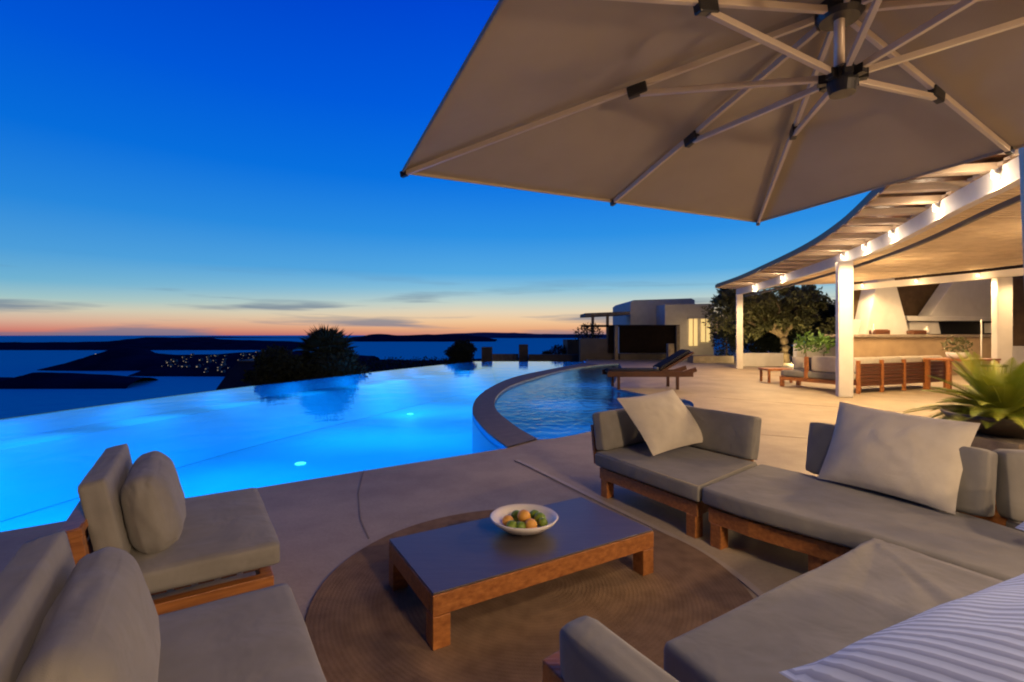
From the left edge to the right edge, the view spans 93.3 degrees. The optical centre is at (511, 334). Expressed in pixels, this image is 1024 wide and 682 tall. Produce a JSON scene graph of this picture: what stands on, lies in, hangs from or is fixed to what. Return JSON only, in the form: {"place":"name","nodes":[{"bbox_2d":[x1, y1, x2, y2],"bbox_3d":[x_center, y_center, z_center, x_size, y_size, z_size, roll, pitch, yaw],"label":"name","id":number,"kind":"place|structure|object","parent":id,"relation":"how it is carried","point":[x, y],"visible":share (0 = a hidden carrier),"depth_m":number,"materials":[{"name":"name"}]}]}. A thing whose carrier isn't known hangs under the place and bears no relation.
{"place":"outdoors","nodes":[
{"label":"outdoors","id":0,"kind":"place"},
{"bbox_2d":[0,372,157,388],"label":"headland","id":1,"kind":"structure","parent":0,"point":[43,380],"depth_m":565.33,"materials":[{"name":"black"}]},
{"bbox_2d":[0,337,307,349],"bbox_3d":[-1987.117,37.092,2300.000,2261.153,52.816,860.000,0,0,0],"label":"distant island","id":2,"kind":"structure","parent":0,"point":[182,343],"depth_m":2019.37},
{"bbox_2d":[38,347,378,370],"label":"hill peninsula","id":3,"kind":"object","parent":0,"point":[128,359],"visible":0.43,"depth_m":856.05},
{"bbox_2d":[179,336,294,337],"bbox_3d":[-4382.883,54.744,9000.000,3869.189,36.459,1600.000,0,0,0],"label":"headland","id":4,"kind":"structure","parent":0,"point":[245,337],"depth_m":8655.62,"materials":[{"name":"black"}]},
{"bbox_2d":[128,353,376,376],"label":"town hillside","id":5,"kind":"structure","parent":0,"point":[165,370],"depth_m":740.87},
{"bbox_2d":[5,361,584,420],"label":"pool water","id":6,"kind":"structure","parent":0,"point":[467,375],"depth_m":15.88,"materials":[{"name":"blue liquid"}]},
{"bbox_2d":[0,335,792,418],"bbox_3d":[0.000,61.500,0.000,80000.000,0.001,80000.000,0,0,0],"label":"sea","id":7,"kind":"structure","parent":0,"point":[16,402],"depth_m":1187.40,"materials":[{"name":"liquid"}]},
{"bbox_2d":[348,334,496,341],"bbox_3d":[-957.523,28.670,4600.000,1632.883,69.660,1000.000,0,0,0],"label":"distant island","id":8,"kind":"structure","parent":0,"point":[411,338],"depth_m":4255.12,"materials":[{"name":"black"}]},
{"bbox_2d":[0,0,871,335],"label":"sky","id":9,"kind":"structure","parent":0,"point":[168,167],"materials":[{"name":"blue"}]},
{"bbox_2d":[0,350,986,620],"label":"terrace","id":10,"kind":"structure","parent":0,"point":[320,530],"depth_m":4.74,"materials":[{"name":"beige concrete"}]},
{"bbox_2d":[0,530,326,681],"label":"lounge chair","id":11,"kind":"object","parent":10,"relation":"on","point":[260,635],"visible":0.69,"depth_m":1.62,"materials":[{"name":"beige fabric"}]},
{"bbox_2d":[16,547,160,681],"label":"bolster pillow","id":12,"kind":"object","parent":11,"relation":"on","point":[100,622],"visible":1,"depth_m":1.27,"materials":[{"name":"beige fabric"}]},
{"bbox_2d":[60,444,279,614],"bbox_3d":[-1.908,1.090,2.800,0.886,0.820,1.164,0,0,-34],"label":"lounge chair","id":13,"kind":"object","parent":10,"relation":"on","point":[227,534],"visible":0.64,"depth_m":2.44,"materials":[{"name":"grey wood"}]},
{"bbox_2d":[120,451,185,553],"bbox_3d":[-1.981,0.906,2.691,0.275,0.419,0.789,0,0,-34],"label":"bolster pillow","id":14,"kind":"object","parent":13,"relation":"on","point":[152,500],"visible":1,"depth_m":2.40,"materials":[{"name":"beige fabric"}]},
{"bbox_2d":[358,471,368,537],"bbox_3d":[-1.373,1.497,4.424,0.077,0.002,1.864,0,0,-18],"label":"paving joint","id":15,"kind":"object","parent":10,"relation":"on","point":[359,507],"visible":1,"depth_m":4.13,"materials":[{"name":"grey"}]},
{"bbox_2d":[304,509,753,681],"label":"round rug","id":16,"kind":"object","parent":10,"relation":"on","point":[364,621],"visible":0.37,"depth_m":2.56,"materials":[{"name":"brown carpet"}]},
{"bbox_2d":[389,497,653,650],"bbox_3d":[0.075,1.349,2.940,1.460,0.269,0.710,0,0,-31],"label":"coffee table","id":17,"kind":"object","parent":16,"relation":"on","point":[443,572],"visible":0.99,"depth_m":2.73,"materials":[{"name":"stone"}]},
{"bbox_2d":[490,504,557,535],"bbox_3d":[0.075,1.169,3.000,0.424,0.093,0.424,0,0,0],"label":"fruit bowl","id":18,"kind":"object","parent":17,"relation":"on","point":[497,515],"visible":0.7,"depth_m":3.04,"materials":[{"name":"white ceramic"}]},
{"bbox_2d":[502,515,513,525],"bbox_3d":[-0.025,1.153,2.990,0.072,0.066,0.068,4,36,0],"label":"orange","id":19,"kind":"object","parent":18,"relation":"in","point":[506,519],"visible":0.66,"depth_m":2.97,"materials":[{"name":"orange food"}]},
{"bbox_2d":[506,520,516,527],"bbox_3d":[0.000,1.157,2.925,0.068,0.062,0.065,13,15,0],"label":"lime","id":20,"kind":"object","parent":18,"relation":"in","point":[512,523],"visible":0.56,"depth_m":2.91,"materials":[{"name":"green food"}]},
{"bbox_2d":[511,510,518,520],"bbox_3d":[0.030,1.153,3.075,0.072,0.066,0.068,9,37,0],"label":"lime","id":21,"kind":"object","parent":18,"relation":"in","point":[514,513],"visible":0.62,"depth_m":3.05,"materials":[{"name":"green food"}]},
{"bbox_2d":[516,521,525,527],"bbox_3d":[0.055,1.160,2.915,0.064,0.061,0.059,27,-33,0],"label":"lime","id":22,"kind":"object","parent":18,"relation":"in","point":[520,524],"visible":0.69,"depth_m":2.90,"materials":[{"name":"green food"}]},
{"bbox_2d":[517,510,530,522],"bbox_3d":[0.075,1.130,3.000,0.086,0.079,0.082,31,14,0],"label":"orange","id":23,"kind":"object","parent":18,"relation":"in","point":[523,515],"visible":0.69,"depth_m":2.97,"materials":[{"name":"orange food"}]},
{"bbox_2d":[525,518,536,527],"bbox_3d":[0.115,1.153,2.925,0.080,0.074,0.076,35,21,0],"label":"orange","id":24,"kind":"object","parent":18,"relation":"in","point":[530,523],"visible":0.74,"depth_m":2.90,"materials":[{"name":"orange food"}]},
{"bbox_2d":[530,510,538,518],"bbox_3d":[0.145,1.149,3.070,0.072,0.068,0.066,27,-42,0],"label":"lime","id":25,"kind":"object","parent":18,"relation":"in","point":[533,513],"visible":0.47,"depth_m":3.05,"materials":[{"name":"green food"}]},
{"bbox_2d":[534,512,545,524],"bbox_3d":[0.175,1.149,3.015,0.074,0.080,0.076,-42,0,1],"label":"lime","id":26,"kind":"object","parent":18,"relation":"in","point":[538,516],"visible":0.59,"depth_m":2.99,"materials":[{"name":"green food"}]},
{"bbox_2d":[538,517,547,526],"bbox_3d":[0.190,1.149,2.955,0.055,0.060,0.057,-40,0,36],"label":"lime","id":27,"kind":"object","parent":18,"relation":"in","point":[542,521],"visible":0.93,"depth_m":2.94,"materials":[{"name":"green food"}]},
{"bbox_2d":[472,363,595,447],"bbox_3d":[1.140,1.489,15.952,2.540,0.014,19.195,0,0,13],"label":"coping","id":28,"kind":"object","parent":10,"relation":"on","point":[492,421],"visible":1,"depth_m":8.95,"materials":[{"name":"beige stone"}]},
{"bbox_2d":[563,339,578,353],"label":"garden shed","id":29,"kind":"structure","parent":10,"relation":"on","point":[571,346],"depth_m":35.00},
{"bbox_2d":[574,322,604,341],"bbox_3d":[4.914,0.144,30.985,2.008,1.933,1.688,0,0,18],"label":"dark shrub","id":30,"kind":"object","parent":10,"relation":"on","point":[587,335],"visible":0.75,"depth_m":30.80,"materials":[{"name":"green plant"}]},
{"bbox_2d":[494,364,693,447],"bbox_3d":[2.307,1.750,15.906,4.463,0.499,18.364,0,0,6],"label":"splash pool basin","id":31,"kind":"object","parent":10,"relation":"in","point":[550,426],"visible":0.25,"depth_m":12.88,"materials":[{"name":"paint"}]},
{"bbox_2d":[580,311,629,337],"bbox_3d":[6.526,0.424,34.250,3.062,3.998,2.500,0,0,0],"label":"pergola","id":32,"kind":"object","parent":10,"relation":"on","point":[602,314],"visible":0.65,"depth_m":33.01,"materials":[{"name":"wood"}]},
{"bbox_2d":[579,325,679,360],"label":"screen wall","id":33,"kind":"structure","parent":10,"relation":"on","point":[643,342],"depth_m":29.00,"materials":[{"name":"stone"}]},
{"bbox_2d":[514,459,763,595],"bbox_3d":[0.909,1.492,3.698,0.632,0.009,4.423,0,0,-15],"label":"paving joint","id":34,"kind":"object","parent":10,"relation":"on","point":[752,587],"visible":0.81,"depth_m":3.78,"materials":[{"name":"grey concrete"}]},
{"bbox_2d":[602,349,696,389],"bbox_3d":[3.819,0.958,13.550,2.438,1.084,0.870,0,0,0],"label":"sun lounger","id":35,"kind":"object","parent":10,"relation":"on","point":[670,361],"visible":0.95,"depth_m":13.15,"materials":[{"name":"red wood"}]},
{"bbox_2d":[613,298,713,354],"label":"white house","id":36,"kind":"structure","parent":10,"relation":"on","point":[687,316],"depth_m":32.00,"materials":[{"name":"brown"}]},
{"bbox_2d":[687,317,698,345],"bbox_3d":[11.962,-0.186,31.930,0.718,1.868,0.100,0,0,0],"label":"window","id":37,"kind":"structure","parent":36,"relation":"in","point":[692,320],"depth_m":31.93,"materials":[{"name":"yellow"}]},
{"bbox_2d":[699,317,709,341],"bbox_3d":[12.781,-0.316,31.930,0.747,1.609,0.100,0,0,0],"label":"window","id":38,"kind":"structure","parent":36,"relation":"in","point":[705,331],"depth_m":31.93,"materials":[{"name":"yellow"}]},
{"bbox_2d":[666,344,673,357],"bbox_3d":[8.738,1.027,26.675,0.334,1.050,0.350,0,0,0],"label":"bollard","id":39,"kind":"object","parent":10,"relation":"on","point":[669,349],"visible":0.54,"depth_m":26.50,"materials":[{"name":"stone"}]},
{"bbox_2d":[590,405,761,538],"bbox_3d":[1.468,1.107,4.409,1.134,0.785,1.469,0,0,-30],"label":"sofa module","id":40,"kind":"object","parent":10,"relation":"on","point":[680,478],"visible":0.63,"depth_m":4.25,"materials":[{"name":"beige fabric"}]},
{"bbox_2d":[617,389,702,455],"bbox_3d":[1.465,0.818,4.640,0.823,0.505,0.434,0,0,-30],"label":"throw pillow","id":41,"kind":"object","parent":40,"relation":"on","point":[664,421],"visible":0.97,"depth_m":4.52,"materials":[{"name":"beige fabric"}]},
{"bbox_2d":[688,355,733,362],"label":"wall","id":42,"kind":"structure","parent":10,"relation":"on","point":[710,358],"depth_m":25.50,"materials":[{"name":"beige paint"}]},
{"bbox_2d":[400,0,1023,270],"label":"cantilever umbrella","id":43,"kind":"object","parent":10,"relation":"on","point":[757,112],"visible":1,"depth_m":2.31,"materials":[{"name":"fabric"}]},
{"bbox_2d":[709,315,744,357],"bbox_3d":[12.649,0.052,28.504,2.071,3.061,2.240,0,0,0],"label":"dark shrub","id":44,"kind":"object","parent":10,"relation":"on","point":[723,339],"visible":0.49,"depth_m":28.29,"materials":[{"name":"green plant"}]},
{"bbox_2d":[743,353,782,365],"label":"planter wall","id":45,"kind":"structure","parent":10,"relation":"on","point":[762,359],"depth_m":22.80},
{"bbox_2d":[721,295,811,353],"bbox_3d":[15.776,-0.636,30.555,5.744,4.400,4.565,0,0,0],"label":"dark tree","id":46,"kind":"object","parent":10,"relation":"on","point":[753,346],"visible":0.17,"depth_m":29.85,"materials":[{"name":"green plant"}]},
{"bbox_2d":[701,284,832,362],"bbox_3d":[13.515,-0.862,25.877,6.515,4.805,4.779,0,0,-30],"label":"olive tree","id":47,"kind":"object","parent":10,"relation":"on","point":[766,311],"visible":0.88,"depth_m":25.24,"materials":[{"name":"green plant"}]},
{"bbox_2d":[543,538,1003,681],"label":"sofa module","id":48,"kind":"object","parent":10,"relation":"on","point":[864,590],"visible":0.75,"depth_m":1.81,"materials":[{"name":"beige fabric"}]},
{"bbox_2d":[779,574,1023,681],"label":"striped pillow","id":49,"kind":"object","parent":48,"relation":"on","point":[978,636],"visible":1,"depth_m":0.95,"materials":[{"name":"fabric"}]},
{"bbox_2d":[758,368,791,382],"bbox_3d":[8.350,1.285,15.300,0.800,0.430,0.600,0,0,0],"label":"side table","id":50,"kind":"object","parent":10,"relation":"on","point":[769,370],"visible":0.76,"depth_m":15.04,"materials":[{"name":"brown wood"}]},
{"bbox_2d":[755,296,835,357],"bbox_3d":[18.911,-0.384,30.458,7.282,4.542,4.547,0,0,0],"label":"dark tree","id":51,"kind":"object","parent":10,"relation":"on","point":[827,314],"visible":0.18,"depth_m":29.55,"materials":[{"name":"green plant"}]},
{"bbox_2d":[792,331,818,356],"bbox_3d":[12.430,0.678,20.562,1.082,1.651,1.064,0,0,12],"label":"leafy plant","id":52,"kind":"object","parent":10,"relation":"on","point":[803,340],"visible":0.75,"depth_m":20.43,"materials":[{"name":"green plant"}]},
{"bbox_2d":[779,356,835,385],"bbox_3d":[8.507,1.044,13.425,0.842,0.912,1.771,0,0,-29],"label":"garden sofa","id":53,"kind":"object","parent":10,"relation":"on","point":[823,368],"visible":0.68,"depth_m":13.14,"materials":[{"name":"brown wood"}]},
{"bbox_2d":[792,357,809,369],"bbox_3d":[8.296,0.830,13.879,0.157,0.380,0.485,0,0,-26],"label":"loose cushion","id":54,"kind":"object","parent":53,"relation":"on","point":[798,362],"visible":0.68,"depth_m":13.88,"materials":[{"name":"beige fabric"}]},
{"bbox_2d":[793,344,835,356],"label":"garden wall","id":55,"kind":"structure","parent":10,"relation":"on","point":[831,353],"depth_m":22.60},
{"bbox_2d":[808,330,835,355],"bbox_3d":[12.264,0.659,18.962,0.953,1.686,0.948,0,0,0],"label":"leafy plant","id":56,"kind":"object","parent":10,"relation":"on","point":[824,340],"visible":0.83,"depth_m":18.96,"materials":[{"name":"green plant"}]},
{"bbox_2d":[816,305,835,343],"bbox_3d":[18.193,-0.574,25.031,4.214,4.229,3.841,0,0,-16],"label":"olive tree","id":57,"kind":"object","parent":10,"relation":"on","point":[831,327],"visible":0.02,"depth_m":25.12,"materials":[{"name":"green plant"}]},
{"bbox_2d":[702,422,1023,580],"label":"sofa module","id":58,"kind":"object","parent":10,"relation":"on","point":[820,522],"visible":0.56,"depth_m":2.95,"materials":[{"name":"beige fabric"}]},
{"bbox_2d":[817,401,980,513],"bbox_3d":[2.599,0.797,3.319,0.324,0.565,0.841,0,0,-28],"label":"throw pillow","id":59,"kind":"object","parent":58,"relation":"on","point":[915,458],"visible":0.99,"depth_m":3.20,"materials":[{"name":"beige fabric"}]},
{"bbox_2d":[715,148,1023,396],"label":"pergola","id":60,"kind":"object","parent":10,"relation":"on","point":[974,222],"visible":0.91,"depth_m":11.47,"materials":[{"name":"white painted wood"},{"name":"light wood"}]},
{"bbox_2d":[889,230,893,236],"bbox_3d":[7.256,-1.926,9.242,0.084,0.128,0.084,0,0,0],"label":"beam lamp","id":61,"kind":"object","parent":60,"relation":"attached to","point":[891,232],"visible":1,"depth_m":9.22,"materials":[{"name":"beige"}]},
{"bbox_2d":[932,203,938,211],"bbox_3d":[6.444,-1.926,7.347,0.084,0.128,0.084,0,0,0],"label":"beam lamp","id":62,"kind":"object","parent":60,"relation":"attached to","point":[935,206],"visible":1,"depth_m":7.32,"materials":[{"name":"beige"}]},
{"bbox_2d":[990,169,999,179],"bbox_3d":[5.832,-1.926,5.832,0.084,0.128,0.084,0,0,0],"label":"beam lamp","id":63,"kind":"object","parent":60,"relation":"attached to","point":[995,174],"visible":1,"depth_m":5.81,"materials":[{"name":"beige"}]},
{"bbox_2d":[854,355,945,393],"bbox_3d":[10.326,1.044,13.331,3.769,0.912,0.935,0,0,-22],"label":"garden sofa","id":64,"kind":"object","parent":10,"relation":"on","point":[883,371],"visible":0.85,"depth_m":12.79,"materials":[{"name":"brown wood"}]},
{"bbox_2d":[825,264,1023,374],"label":"outdoor kitchen","id":65,"kind":"object","parent":10,"relation":"on","point":[943,311],"visible":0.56,"depth_m":18.70,"materials":[{"name":"brown paint"}]},
{"bbox_2d":[869,329,889,333],"bbox_3d":[13.839,-0.096,18.200,0.550,0.182,0.350,0,0,0],"label":"serving tray","id":66,"kind":"object","parent":65,"relation":"on","point":[881,331],"visible":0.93,"depth_m":18.03,"materials":[{"name":"brown wood"}]},
{"bbox_2d":[923,326,929,333],"bbox_3d":[15.609,-0.155,18.200,0.220,0.300,0.220,0,0,0],"label":"vase","id":67,"kind":"object","parent":65,"relation":"on","point":[926,328],"visible":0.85,"depth_m":18.13,"materials":[{"name":"white ceramic"}]},
{"bbox_2d":[923,357,1000,391],"bbox_3d":[12.000,1.068,12.900,1.555,0.866,0.996,0,0,-13],"label":"dining table","id":68,"kind":"object","parent":10,"relation":"on","point":[948,370],"visible":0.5,"depth_m":12.67,"materials":[{"name":"brown wood"}]},
{"bbox_2d":[940,335,972,358],"bbox_3d":[11.746,0.321,12.737,0.772,0.622,0.662,0,0,0],"label":"potted plant","id":69,"kind":"object","parent":68,"relation":"on","point":[954,354],"visible":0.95,"depth_m":12.68,"materials":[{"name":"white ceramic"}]},
{"bbox_2d":[903,350,1023,450],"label":"potted plant","id":70,"kind":"object","parent":10,"relation":"on","point":[995,400],"visible":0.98,"depth_m":5.43,"materials":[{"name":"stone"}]},
{"bbox_2d":[993,449,1023,531],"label":"sofa module","id":71,"kind":"object","parent":10,"relation":"on","point":[1010,489],"visible":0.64,"depth_m":2.86,"materials":[{"name":"beige fabric"}]},
{"bbox_2d":[1015,522,1023,530],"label":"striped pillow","id":72,"kind":"object","parent":71,"relation":"on","point":[1021,526],"visible":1,"depth_m":2.48,"materials":[{"name":"fabric"}]},
{"bbox_2d":[1013,278,1023,369],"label":"villa wall","id":73,"kind":"structure","parent":10,"relation":"on","point":[1018,319],"depth_m":17.40,"materials":[{"name":"brown paint"}]},
{"bbox_2d":[359,358,685,399],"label":"hillside","id":74,"kind":"structure","parent":0,"point":[402,363],"depth_m":93.71,"materials":[{"name":"black"}]},
{"bbox_2d":[216,359,292,389],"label":"neighbour house","id":75,"kind":"structure","parent":74,"relation":"on","point":[233,376],"depth_m":40.00,"materials":[{"name":"stone"}]},
{"bbox_2d":[239,344,315,385],"bbox_3d":[-8.853,2.087,18.971,3.421,3.496,2.433,0,0,0],"label":"dark bush","id":76,"kind":"object","parent":74,"relation":"on","point":[279,364],"visible":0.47,"depth_m":18.37,"materials":[{"name":"green plant"}]},
{"bbox_2d":[291,324,359,375],"bbox_3d":[-7.478,1.651,19.483,2.918,4.309,2.900,0,0,0],"label":"palm tree","id":77,"kind":"object","parent":74,"relation":"on","point":[321,338],"visible":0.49,"depth_m":19.00,"materials":[{"name":"green plant"}]},
{"bbox_2d":[294,343,371,380],"bbox_3d":[-7.242,1.935,19.213,2.654,3.786,2.378,0,0,24],"label":"dark bush","id":78,"kind":"object","parent":74,"relation":"on","point":[326,365],"visible":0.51,"depth_m":18.56,"materials":[{"name":"green plant"}]},
{"bbox_2d":[357,355,474,371],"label":"hedge","id":79,"kind":"object","parent":74,"relation":"on","point":[381,365],"visible":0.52,"depth_m":42.19,"materials":[{"name":"green plant"}]},
{"bbox_2d":[444,339,476,363],"bbox_3d":[-3.405,1.704,32.080,2.223,2.883,2.058,0,0,0],"label":"dark bush","id":80,"kind":"object","parent":74,"relation":"on","point":[460,351],"visible":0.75,"depth_m":31.52,"materials":[{"name":"green plant"}]},
{"bbox_2d":[482,347,491,360],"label":"gate pillar","id":81,"kind":"structure","parent":74,"relation":"on","point":[486,353],"depth_m":33.00,"materials":[{"name":"stone"}]},
{"bbox_2d":[492,354,518,360],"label":"garden wall","id":82,"kind":"structure","parent":74,"relation":"on","point":[505,357],"depth_m":36.00,"materials":[{"name":"stone"}]},
{"bbox_2d":[519,344,527,360],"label":"gate pillar","id":83,"kind":"structure","parent":74,"relation":"on","point":[523,352],"depth_m":34.00,"materials":[{"name":"brown stone"}]},
{"bbox_2d":[542,350,551,353],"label":"dark shrub","id":84,"kind":"object","parent":74,"relation":"on","point":[547,352],"visible":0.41,"depth_m":35.87,"materials":[{"name":"green plant"}]},
{"bbox_2d":[528,354,578,360],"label":"garden wall","id":85,"kind":"structure","parent":74,"relation":"on","point":[553,357],"depth_m":33.00,"materials":[{"name":"brown stone"}]},
{"bbox_2d":[550,344,565,353],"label":"dark shrub","id":86,"kind":"object","parent":74,"relation":"on","point":[556,348],"visible":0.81,"depth_m":35.86,"materials":[{"name":"green plant"}]},
{"bbox_2d":[472,361,584,452],"bbox_3d":[24.000,2.701,17.000,72.000,2.398,62.000,0,0,0],"label":"terrace edge","id":87,"kind":"object","parent":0,"point":[495,441],"visible":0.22,"depth_m":7.59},
{"bbox_2d":[0,384,499,531],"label":"pool basin","id":88,"kind":"object","parent":87,"relation":"in","point":[47,462],"visible":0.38,"depth_m":11.35,"materials":[{"name":"paint"}]},
{"bbox_2d":[0,362,463,419],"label":"infinity edge","id":89,"kind":"object","parent":88,"relation":"attached to","point":[124,402],"visible":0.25,"depth_m":10.30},
{"bbox_2d":[451,332,728,337],"bbox_3d":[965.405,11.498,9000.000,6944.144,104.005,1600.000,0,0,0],"label":"headland","id":90,"kind":"structure","parent":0,"point":[504,335],"depth_m":8512.99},
{"bbox_2d":[495,365,692,429],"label":"splash pool water","id":91,"kind":"structure","parent":0,"point":[578,372],"depth_m":14.58,"materials":[{"name":"blue liquid"}]},
{"bbox_2d":[906,330,926,333],"bbox_3d":[15.232,-0.086,18.200,0.500,0.162,0.350,0,0,0],"label":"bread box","id":92,"kind":"object","parent":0,"point":[916,332],"visible":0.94,"depth_m":18.04,"materials":[{"name":"brown wood"}]},
{"bbox_2d":[981,320,981,370],"bbox_3d":[15.733,0.502,16.200,0.038,1.996,0.038,0,0,0],"label":"floor lamp","id":93,"kind":"object","parent":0,"point":[981,339],"visible":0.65,"depth_m":16.18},
{"bbox_2d":[969,364,1008,392],"bbox_3d":[11.160,1.097,11.270,0.652,0.809,0.592,0,0,-19],"label":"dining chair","id":94,"kind":"object","parent":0,"point":[993,367],"visible":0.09,"depth_m":11.05,"materials":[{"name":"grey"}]}
]}

